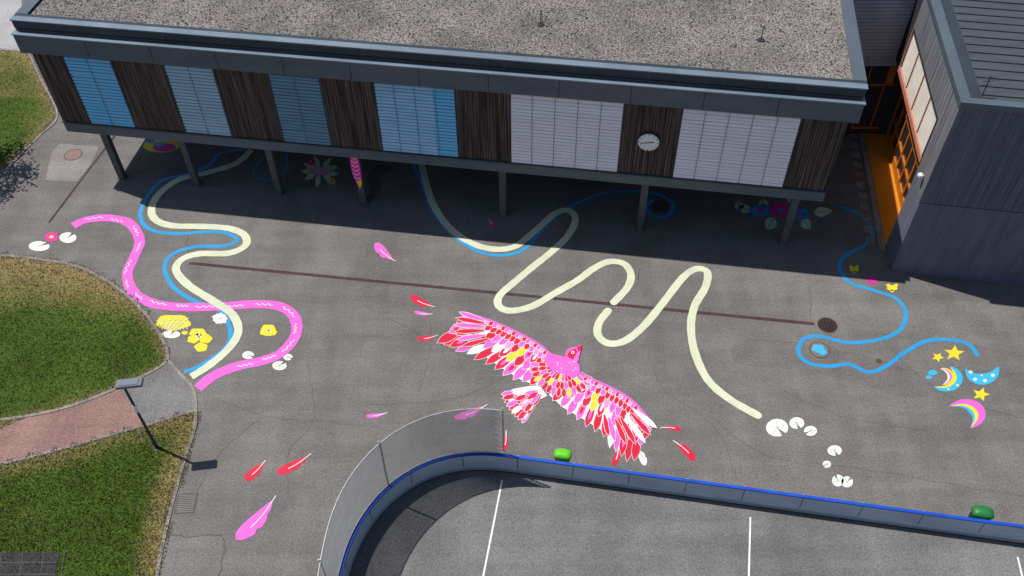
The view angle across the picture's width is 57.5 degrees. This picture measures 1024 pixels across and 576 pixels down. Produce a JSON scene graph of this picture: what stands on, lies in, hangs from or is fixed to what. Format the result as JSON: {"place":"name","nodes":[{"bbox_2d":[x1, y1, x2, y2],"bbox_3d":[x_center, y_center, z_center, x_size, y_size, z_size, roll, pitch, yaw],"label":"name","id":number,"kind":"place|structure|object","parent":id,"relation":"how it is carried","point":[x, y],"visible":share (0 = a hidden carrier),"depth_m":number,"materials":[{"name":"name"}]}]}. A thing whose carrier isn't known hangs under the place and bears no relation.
{"place":"outdoors","nodes":[
{"label":"outdoors","id":0,"kind":"place"},
{"bbox_2d":[0,0,21,49],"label":"pavement","id":1,"kind":"structure","parent":0,"point":[9,9],"depth_m":54.23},
{"bbox_2d":[143,139,178,152],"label":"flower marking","id":2,"kind":"object","parent":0,"point":[158,146],"visible":0.91,"depth_m":46.75,"materials":[{"name":"multicoloured paint"}]},
{"bbox_2d":[0,0,1023,575],"bbox_3d":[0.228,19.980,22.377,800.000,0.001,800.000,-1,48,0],"label":"ground","id":3,"kind":"structure","parent":0,"point":[354,354],"depth_m":38.75,"materials":[{"name":"asphalt"}]},
{"bbox_2d":[0,49,55,170],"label":"grass lawn","id":4,"kind":"structure","parent":3,"relation":"on","point":[27,113],"depth_m":48.99,"materials":[{"name":"plant"}]},
{"bbox_2d":[0,53,57,172],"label":"kerb","id":5,"kind":"structure","parent":3,"relation":"on","point":[33,141],"depth_m":47.95,"materials":[{"name":"concrete"}]},
{"bbox_2d":[0,389,141,461],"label":"footpath","id":6,"kind":"structure","parent":3,"relation":"on","point":[113,411],"depth_m":35.67,"materials":[{"name":"brick"}]},
{"bbox_2d":[46,144,98,180],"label":"asphalt patch","id":7,"kind":"object","parent":3,"relation":"on","point":[60,168],"visible":1,"depth_m":45.90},
{"bbox_2d":[48,136,115,222],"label":"drain channel","id":8,"kind":"object","parent":3,"relation":"on","point":[74,188],"visible":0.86,"depth_m":44.84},
{"bbox_2d":[0,360,167,420],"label":"kerb","id":9,"kind":"structure","parent":3,"relation":"on","point":[85,400],"depth_m":36.30,"materials":[{"name":"concrete"}]},
{"bbox_2d":[0,254,168,359],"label":"kerb","id":10,"kind":"structure","parent":3,"relation":"on","point":[131,299],"depth_m":40.41,"materials":[{"name":"concrete"}]},
{"bbox_2d":[0,251,169,428],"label":"grass lawn","id":11,"kind":"structure","parent":3,"relation":"on","point":[69,334],"depth_m":38.52,"materials":[{"name":"plant"}]},
{"bbox_2d":[0,410,193,464],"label":"kerb","id":12,"kind":"structure","parent":3,"relation":"on","point":[100,437],"depth_m":35.26,"materials":[{"name":"concrete"}]},
{"bbox_2d":[0,411,201,575],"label":"grass lawn","id":13,"kind":"structure","parent":3,"relation":"on","point":[100,507],"depth_m":33.52,"materials":[{"name":"plant"}]},
{"bbox_2d":[0,552,64,575],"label":"metal grate","id":14,"kind":"object","parent":13,"relation":"on","point":[30,571],"visible":1,"depth_m":31.91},
{"bbox_2d":[115,377,160,450],"bbox_3d":[-13.115,4.583,33.499,0.906,4.120,0.363,-6,48,-5],"label":"street lamp","id":15,"kind":"object","parent":13,"relation":"on","point":[125,384],"visible":1,"depth_m":32.06,"materials":[{"name":"metal"}]},
{"bbox_2d":[120,362,193,422],"bbox_3d":[-13.698,4.285,36.525,2.189,0.001,3.073,-32,55,-25],"label":"asphalt apron","id":16,"kind":"object","parent":3,"relation":"on","point":[165,391],"visible":0.86,"depth_m":36.59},
{"bbox_2d":[155,315,190,330],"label":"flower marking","id":17,"kind":"object","parent":3,"relation":"on","point":[173,322],"visible":1,"depth_m":39.06,"materials":[{"name":"yellow paint"}]},
{"bbox_2d":[155,372,197,575],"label":"kerb","id":18,"kind":"structure","parent":3,"relation":"on","point":[184,378],"depth_m":34.14,"materials":[{"name":"concrete"}]},
{"bbox_2d":[174,493,197,513],"bbox_3d":[-11.677,7.717,33.438,0.721,0.014,0.801,-3,48,-2],"label":"drain grate","id":19,"kind":"object","parent":3,"relation":"on","point":[185,503],"visible":1,"depth_m":33.44,"materials":[{"name":"metal"}]},
{"bbox_2d":[71,214,302,390],"bbox_3d":[-14.180,-0.521,40.813,5.130,0.001,13.161,-32,55,-25],"label":"pink line marking","id":20,"kind":"object","parent":3,"relation":"on","point":[205,381],"visible":1,"depth_m":39.65,"materials":[{"name":"paint"}]},
{"bbox_2d":[159,536,222,575],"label":"asphalt patch","id":21,"kind":"object","parent":3,"relation":"on","point":[195,556],"visible":1,"depth_m":32.09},
{"bbox_2d":[86,216,296,366],"bbox_3d":[-14.494,-0.317,40.621,13.116,0.001,3.372,29,55,24],"label":"river ripple marking","id":22,"kind":"object","parent":3,"relation":"on","point":[198,306],"visible":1,"depth_m":39.67,"materials":[{"name":"white paint"}]},
{"bbox_2d":[138,148,246,372],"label":"blue line marking","id":23,"kind":"object","parent":3,"relation":"on","point":[173,286],"visible":0.98,"depth_m":42.13,"materials":[{"name":"paint"}]},
{"bbox_2d":[181,329,212,351],"bbox_3d":[-12.921,2.062,38.484,0.832,0.010,1.568,-37,57,-28],"label":"flower marking","id":24,"kind":"object","parent":3,"relation":"on","point":[201,335],"visible":1,"depth_m":38.47,"materials":[{"name":"yellow paint"}]},
{"bbox_2d":[147,149,253,378],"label":"cream line marking","id":25,"kind":"object","parent":3,"relation":"on","point":[185,282],"visible":1,"depth_m":41.72,"materials":[{"name":"paint"}]},
{"bbox_2d":[244,460,265,480],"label":"feather marking","id":26,"kind":"object","parent":3,"relation":"on","point":[252,473],"visible":1,"depth_m":34.26,"materials":[{"name":"red paint"}]},
{"bbox_2d":[236,496,275,539],"bbox_3d":[-8.944,8.186,32.988,0.626,0.004,2.045,31,55,25],"label":"feather marking","id":27,"kind":"object","parent":3,"relation":"on","point":[251,525],"visible":1,"depth_m":32.89,"materials":[{"name":"pink paint"}]},
{"bbox_2d":[277,453,310,473],"bbox_3d":[-8.009,6.545,34.444,1.417,0.004,0.426,-23,52,-19],"label":"feather marking","id":28,"kind":"object","parent":3,"relation":"on","point":[290,467],"visible":1,"depth_m":34.41,"materials":[{"name":"red paint"}]},
{"bbox_2d":[301,156,337,186],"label":"flower marking","id":29,"kind":"object","parent":3,"relation":"on","point":[318,170],"visible":1,"depth_m":45.37,"materials":[{"name":"green paint"}]},
{"bbox_2d":[361,165,391,207],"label":"water stain","id":30,"kind":"object","parent":3,"relation":"on","point":[375,174],"visible":1,"depth_m":44.95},
{"bbox_2d":[100,134,799,244],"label":"columns","id":31,"kind":"structure","parent":3,"relation":"on","point":[277,181],"depth_m":43.01,"materials":[{"name":"metal"}]},
{"bbox_2d":[64,121,825,201],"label":"base beam","id":32,"kind":"structure","parent":31,"relation":"on","point":[573,174],"depth_m":40.76,"materials":[{"name":"metal"}]},
{"bbox_2d":[32,54,89,122],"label":"timber panel","id":33,"kind":"object","parent":32,"relation":"on","point":[57,79],"visible":1,"depth_m":40.93,"materials":[{"name":"brown wood"}]},
{"bbox_2d":[64,56,132,120],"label":"window glass","id":34,"kind":"object","parent":32,"relation":"on","point":[103,85],"visible":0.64,"depth_m":40.47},
{"bbox_2d":[64,57,134,126],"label":"blind slats","id":35,"kind":"object","parent":34,"relation":"attached to","point":[101,70],"visible":1,"depth_m":40.78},
{"bbox_2d":[111,60,184,131],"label":"timber panel","id":36,"kind":"object","parent":32,"relation":"on","point":[148,95],"visible":1,"depth_m":40.51,"materials":[{"name":"brown wood"}]},
{"bbox_2d":[167,66,229,132],"bbox_3d":[-13.534,-8.203,40.358,2.117,3.740,0.035,6,49,6],"label":"window glass","id":37,"kind":"object","parent":32,"relation":"on","point":[197,90],"visible":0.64,"depth_m":39.81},
{"bbox_2d":[164,65,230,135],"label":"blind slats","id":38,"kind":"object","parent":37,"relation":"attached to","point":[213,112],"visible":0.99,"depth_m":40.31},
{"bbox_2d":[213,69,282,140],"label":"timber panel","id":39,"kind":"object","parent":32,"relation":"on","point":[254,105],"visible":1,"depth_m":40.03,"materials":[{"name":"brown wood"}]},
{"bbox_2d":[273,74,327,141],"bbox_3d":[-9.016,-7.723,39.883,2.146,3.740,0.035,6,49,6],"label":"window glass","id":40,"kind":"object","parent":32,"relation":"on","point":[300,99],"visible":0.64,"depth_m":39.55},
{"bbox_2d":[269,74,330,144],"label":"blind slats","id":41,"kind":"object","parent":40,"relation":"attached to","point":[315,125],"visible":0.99,"depth_m":39.84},
{"bbox_2d":[320,78,381,149],"bbox_3d":[-6.812,-7.404,39.575,2.226,3.750,0.049,6,49,6],"label":"timber panel","id":42,"kind":"object","parent":32,"relation":"on","point":[364,108],"visible":1,"depth_m":39.56,"materials":[{"name":"brown wood"}]},
{"bbox_2d":[350,158,361,189],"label":"feather banner","id":43,"kind":"object","parent":32,"relation":"hanging from","point":[355,167],"visible":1,"depth_m":42.34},
{"bbox_2d":[375,83,457,151],"bbox_3d":[-3.980,-7.187,39.354,3.347,3.740,0.035,6,49,6],"label":"window glass","id":44,"kind":"object","parent":32,"relation":"on","point":[419,119],"visible":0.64,"depth_m":39.03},
{"bbox_2d":[374,83,437,154],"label":"blind slats","id":45,"kind":"object","parent":44,"relation":"attached to","point":[405,133],"visible":1,"depth_m":39.35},
{"bbox_2d":[432,88,457,156],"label":"blind slats","id":46,"kind":"object","parent":44,"relation":"attached to","point":[447,142],"visible":0.99,"depth_m":39.18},
{"bbox_2d":[62,121,826,192],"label":"sill ledge","id":47,"kind":"object","parent":32,"relation":"attached to","point":[450,157],"visible":1,"depth_m":40.50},
{"bbox_2d":[455,89,509,161],"bbox_3d":[-1.191,-6.806,38.984,2.206,3.750,0.050,6,49,6],"label":"timber panel","id":48,"kind":"object","parent":32,"relation":"on","point":[502,102],"visible":1,"depth_m":38.96,"materials":[{"name":"brown wood"}]},
{"bbox_2d":[456,90,509,160],"bbox_3d":[-1.180,-6.861,39.034,2.222,3.756,0.100,6,49,6],"label":"panel backing","id":49,"kind":"object","parent":32,"relation":"on","point":[487,124],"visible":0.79,"depth_m":39.05,"materials":[{"name":"brown wood"}]},
{"bbox_2d":[618,104,681,176],"bbox_3d":[5.628,-6.083,38.267,2.236,3.748,0.048,6,49,6],"label":"timber panel","id":50,"kind":"object","parent":32,"relation":"on","point":[637,114],"visible":1,"depth_m":38.18,"materials":[{"name":"brown wood"}]},
{"bbox_2d":[637,132,659,150],"bbox_3d":[5.594,-5.988,38.241,0.940,0.940,0.128,6,49,6],"label":"wall clock","id":51,"kind":"object","parent":50,"relation":"attached to","point":[648,141],"depth_m":38.17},
{"bbox_2d":[618,107,681,175],"bbox_3d":[5.639,-6.136,38.318,2.252,3.756,0.100,6,49,6],"label":"panel backing","id":52,"kind":"object","parent":32,"relation":"on","point":[654,132],"visible":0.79,"depth_m":38.30,"materials":[{"name":"brown wood"}]},
{"bbox_2d":[785,119,845,190],"bbox_3d":[12.225,-5.436,37.625,1.739,3.756,0.100,6,49,6],"label":"panel backing","id":53,"kind":"object","parent":32,"relation":"on","point":[813,155],"visible":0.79,"depth_m":37.62,"materials":[{"name":"brown wood"}]},
{"bbox_2d":[784,119,847,190],"bbox_3d":[12.214,-5.382,37.576,1.723,3.751,0.048,6,49,6],"label":"timber panel","id":54,"kind":"object","parent":32,"relation":"on","point":[824,158],"visible":1,"depth_m":37.55,"materials":[{"name":"brown wood"}]},
{"bbox_2d":[189,262,813,324],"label":"drain channel","id":55,"kind":"object","parent":3,"relation":"on","point":[507,293],"visible":1,"depth_m":40.09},
{"bbox_2d":[418,164,634,313],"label":"cream line marking","id":56,"kind":"object","parent":3,"relation":"on","point":[549,253],"visible":0.99,"depth_m":41.36,"materials":[{"name":"paint"}]},
{"bbox_2d":[411,163,674,256],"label":"blue line marking","id":57,"kind":"object","parent":3,"relation":"on","point":[535,237],"visible":0.95,"depth_m":43.40,"materials":[{"name":"paint"}]},
{"bbox_2d":[437,312,656,460],"bbox_3d":[1.286,3.628,36.919,9.558,0.056,4.449,18,51,16],"label":"eagle mural","id":58,"kind":"object","parent":3,"relation":"on","point":[624,422],"visible":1,"depth_m":36.82,"materials":[{"name":"pink paint"}]},
{"bbox_2d":[554,448,571,462],"bbox_3d":[1.823,6.255,33.785,0.653,1.240,0.433,7,49,6],"label":"green bin","id":59,"kind":"object","parent":3,"relation":"on","point":[562,455],"visible":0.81,"depth_m":33.32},
{"bbox_2d":[169,235,1023,575],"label":"asphalt seam","id":60,"kind":"object","parent":3,"relation":"on","point":[489,385],"visible":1,"depth_m":35.73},
{"bbox_2d":[593,266,761,418],"bbox_3d":[6.449,2.037,38.319,6.182,0.001,8.019,-1,48,0],"label":"cream line marking","id":61,"kind":"object","parent":3,"relation":"on","point":[649,319],"visible":1,"depth_m":38.67,"materials":[{"name":"paint"}]},
{"bbox_2d":[350,471,1023,575],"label":"sports court","id":62,"kind":"object","parent":3,"relation":"on","point":[442,526],"visible":1,"depth_m":32.36,"materials":[{"name":"concrete"}]},
{"bbox_2d":[317,407,503,575],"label":"chain link fence","id":63,"kind":"object","parent":62,"relation":"on","point":[334,547],"visible":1,"depth_m":31.45,"materials":[{"name":"metal"}]},
{"bbox_2d":[482,480,502,575],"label":"court line","id":64,"kind":"object","parent":62,"relation":"on","point":[492,527],"visible":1,"depth_m":32.72,"materials":[{"name":"white paint"}]},
{"bbox_2d":[339,452,1023,575],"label":"rink barrier","id":65,"kind":"object","parent":62,"relation":"on","point":[392,493],"visible":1,"depth_m":32.81,"materials":[{"name":"plastic"}]},
{"bbox_2d":[749,204,770,215],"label":"flower marking","id":66,"kind":"object","parent":3,"relation":"on","point":[758,210],"visible":1,"depth_m":43.30,"materials":[{"name":"blue paint"}]},
{"bbox_2d":[766,419,787,435],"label":"lily pad marking","id":67,"kind":"object","parent":3,"relation":"on","point":[773,426],"visible":1,"depth_m":35.39,"materials":[{"name":"white paint"}]},
{"bbox_2d":[769,204,788,215],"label":"flower marking","id":68,"kind":"object","parent":3,"relation":"on","point":[779,209],"visible":0.91,"depth_m":43.32,"materials":[{"name":"paint"}]},
{"bbox_2d":[817,317,837,332],"bbox_3d":[13.081,1.535,38.698,0.840,0.011,0.840,-1,48,0],"label":"manhole cover","id":69,"kind":"object","parent":3,"relation":"on","point":[827,325],"visible":1,"depth_m":38.69,"materials":[{"name":"metal"}]},
{"bbox_2d":[731,339,933,397],"bbox_3d":[12.781,3.066,37.348,7.880,0.001,1.754,11,49,10],"label":"asphalt patch","id":70,"kind":"object","parent":3,"relation":"on","point":[896,379],"visible":1,"depth_m":37.34,"materials":[{"name":"asphalt"}]},
{"bbox_2d":[809,342,829,357],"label":"ground marking","id":71,"kind":"object","parent":70,"relation":"on","point":[818,355],"visible":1,"depth_m":37.82,"materials":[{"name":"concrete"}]},
{"bbox_2d":[845,66,889,133],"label":"wall","id":72,"kind":"structure","parent":3,"relation":"on","point":[878,74],"depth_m":45.23,"materials":[{"name":"stone"}]},
{"bbox_2d":[853,0,914,62],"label":"wall","id":73,"kind":"structure","parent":72,"relation":"on","point":[873,25],"depth_m":41.71,"materials":[{"name":"stone"}]},
{"bbox_2d":[859,133,885,249],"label":"walkway kerb","id":74,"kind":"structure","parent":3,"relation":"on","point":[876,215],"depth_m":43.95,"materials":[{"name":"stone"}]},
{"bbox_2d":[865,133,900,245],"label":"orange walkway","id":75,"kind":"structure","parent":3,"relation":"on","point":[884,183],"depth_m":44.49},
{"bbox_2d":[796,206,978,373],"bbox_3d":[15.137,-0.203,40.236,7.304,0.001,9.644,-1,48,0],"label":"blue line marking","id":76,"kind":"object","parent":3,"relation":"on","point":[891,335],"visible":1,"depth_m":38.15,"materials":[{"name":"paint"}]},
{"bbox_2d":[886,131,902,207],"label":"plinth","id":77,"kind":"structure","parent":3,"relation":"on","point":[894,171],"depth_m":44.80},
{"bbox_2d":[890,96,919,199],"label":"glazing","id":78,"kind":"structure","parent":77,"relation":"on","point":[907,149],"depth_m":43.98,"materials":[{"name":"orange glass"}]},
{"bbox_2d":[896,0,922,67],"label":"dark end wall","id":79,"kind":"structure","parent":3,"relation":"on","point":[909,28],"depth_m":41.41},
{"bbox_2d":[811,286,1023,352],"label":"asphalt patch","id":80,"kind":"object","parent":3,"relation":"on","point":[995,326],"visible":1,"depth_m":38.98,"materials":[{"name":"asphalt"}]},
{"bbox_2d":[935,366,962,390],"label":"moon marking","id":81,"kind":"object","parent":3,"relation":"on","point":[955,383],"visible":1,"depth_m":36.68,"materials":[{"name":"paint"}]},
{"bbox_2d":[886,179,1023,284],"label":"wall","id":82,"kind":"structure","parent":3,"relation":"on","point":[957,242],"depth_m":39.04,"materials":[{"name":"stone"}]},
{"bbox_2d":[920,202,1021,212],"bbox_3d":[27.429,-2.774,36.980,21.994,0.040,1.509,7,49,6],"label":"reveal","id":83,"kind":"object","parent":82,"relation":"on","point":[977,208],"visible":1,"depth_m":37.46,"materials":[{"name":"stone"}]},
{"bbox_2d":[914,164,1023,212],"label":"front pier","id":84,"kind":"structure","parent":83,"relation":"on","point":[934,198],"depth_m":37.18,"materials":[{"name":"wood"}]},
{"bbox_2d":[920,108,1023,197],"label":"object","id":85,"kind":"structure","parent":84,"relation":"on","point":[957,146],"depth_m":35.57,"materials":[{"name":"wood"}]},
{"bbox_2d":[914,0,959,201],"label":"side planks","id":86,"kind":"object","parent":85,"relation":"attached to","point":[947,108],"visible":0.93,"depth_m":36.98,"materials":[{"name":"wood"}]},
{"bbox_2d":[925,108,1023,211],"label":"cladding battens","id":87,"kind":"object","parent":85,"relation":"attached to","point":[985,163],"visible":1,"depth_m":35.84,"materials":[{"name":"wood"}]},
{"bbox_2d":[950,399,985,427],"bbox_3d":[17.615,4.731,35.805,1.146,0.001,1.227,-19,51,-16],"label":"moon marking","id":88,"kind":"object","parent":3,"relation":"on","point":[975,409],"visible":1,"depth_m":35.89,"materials":[{"name":"pink paint"}]},
{"bbox_2d":[968,505,993,519],"bbox_3d":[16.041,7.940,32.136,0.734,1.240,0.474,7,49,6],"label":"green bin","id":89,"kind":"object","parent":3,"relation":"on","point":[982,512],"visible":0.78,"depth_m":31.67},
{"bbox_2d":[965,367,998,384],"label":"moon marking","id":90,"kind":"object","parent":3,"relation":"on","point":[984,378],"visible":1,"depth_m":36.89,"materials":[{"name":"paint"}]},
{"bbox_2d":[867,68,901,134],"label":"dark end pier","id":91,"kind":"structure","parent":0,"point":[890,96],"depth_m":45.62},
{"bbox_2d":[897,66,921,162],"bbox_3d":[17.188,-7.556,40.134,0.260,0.250,6.451,6,49,5],"label":"window lintel","id":92,"kind":"structure","parent":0,"point":[910,116],"depth_m":39.94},
{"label":"rear volume","id":93,"kind":"object","parent":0,"visible":0},
{"bbox_2d":[951,0,1023,101],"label":"roof deck","id":94,"kind":"structure","parent":93,"relation":"on","point":[998,66],"depth_m":36.55,"materials":[{"name":"metal"}]},
{"bbox_2d":[927,0,970,100],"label":"roof edge side","id":95,"kind":"object","parent":94,"relation":"attached to","point":[956,75],"visible":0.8,"depth_m":36.07,"materials":[{"name":"metal"}]},
{"bbox_2d":[941,0,982,98],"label":"roof gutter","id":96,"kind":"object","parent":94,"relation":"attached to","point":[963,57],"visible":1,"depth_m":36.15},
{"bbox_2d":[953,0,1023,98],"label":"roof seams","id":97,"kind":"object","parent":94,"relation":"on","point":[995,45],"visible":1,"depth_m":36.62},
{"bbox_2d":[957,97,1023,112],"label":"roof edge front","id":98,"kind":"object","parent":94,"relation":"attached to","point":[990,104],"visible":1,"depth_m":33.83,"materials":[{"name":"metal"}]},
{"bbox_3d":[2.227,-6.527,38.701,4.503,3.740,0.745,-1,48,0],"label":"window","id":99,"kind":"object","parent":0,"visible":0},
{"bbox_2d":[511,94,623,171],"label":"blind slats","id":100,"kind":"object","parent":99,"relation":"attached to","point":[532,121],"visible":1,"depth_m":38.63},
{"bbox_3d":[9.064,-5.800,37.983,4.510,3.740,0.746,-1,48,0],"label":"window","id":101,"kind":"object","parent":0,"visible":0},
{"bbox_2d":[673,109,800,186],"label":"blind slats","id":102,"kind":"object","parent":101,"relation":"attached to","point":[736,141],"visible":1,"depth_m":37.92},
{"bbox_3d":[17.275,-8.277,39.317,0.944,1.928,6.168,-1,48,0],"label":"window","id":103,"kind":"object","parent":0,"visible":0},
{"bbox_2d":[901,34,936,152],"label":"blind slats","id":104,"kind":"object","parent":103,"relation":"attached to","point":[929,117],"visible":0.76,"depth_m":39.32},
{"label":"soffit slab","id":105,"kind":"object","parent":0,"visible":0},
{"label":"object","id":106,"kind":"object","parent":105,"relation":"on","visible":0},
{"bbox_2d":[13,35,863,122],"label":"fascia","id":107,"kind":"structure","parent":106,"relation":"on","point":[802,109],"depth_m":37.23,"materials":[{"name":"metal"}]},
{"bbox_2d":[11,29,865,105],"bbox_3d":[-2.518,-14.802,42.414,34.550,0.050,16.500,6,49,6],"label":"fascia lip","id":108,"kind":"object","parent":107,"relation":"on","point":[483,71],"visible":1,"depth_m":36.91,"materials":[{"name":"metal"}]},
{"bbox_2d":[16,28,862,99],"bbox_3d":[-2.511,-14.895,42.383,34.270,0.120,16.120,6,49,6],"label":"shadow gap","id":109,"kind":"object","parent":108,"relation":"on","point":[456,65],"visible":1,"depth_m":36.95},
{"bbox_2d":[12,21,865,96],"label":"parapet","id":110,"kind":"structure","parent":109,"relation":"on","point":[481,62],"depth_m":36.81,"materials":[{"name":"metal"}]},
{"bbox_2d":[16,0,39,13],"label":"parapet cap end","id":111,"kind":"object","parent":110,"relation":"on","point":[27,6],"visible":1,"depth_m":39.18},
{"bbox_2d":[9,13,867,89],"bbox_3d":[-3.681,-9.362,36.849,34.470,0.050,0.320,6,49,6],"label":"parapet cap","id":112,"kind":"object","parent":110,"relation":"on","point":[786,80],"visible":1,"depth_m":36.68,"materials":[{"name":"metal"}]},
{"bbox_2d":[841,0,866,80],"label":"parapet cap end","id":113,"kind":"object","parent":110,"relation":"on","point":[854,45],"visible":1,"depth_m":37.02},
{"bbox_2d":[28,0,852,79],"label":"gravel roof","id":114,"kind":"structure","parent":109,"relation":"on","point":[583,4],"depth_m":38.21,"materials":[{"name":"gravel"}]},
{"bbox_2d":[33,0,848,78],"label":"gravel stones","id":115,"kind":"object","parent":114,"relation":"on","point":[477,36],"visible":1,"depth_m":38.25,"materials":[{"name":"gravel"}]},
{"bbox_2d":[853,0,915,65],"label":"louvres","id":116,"kind":"object","parent":106,"relation":"attached to","point":[884,28],"depth_m":41.74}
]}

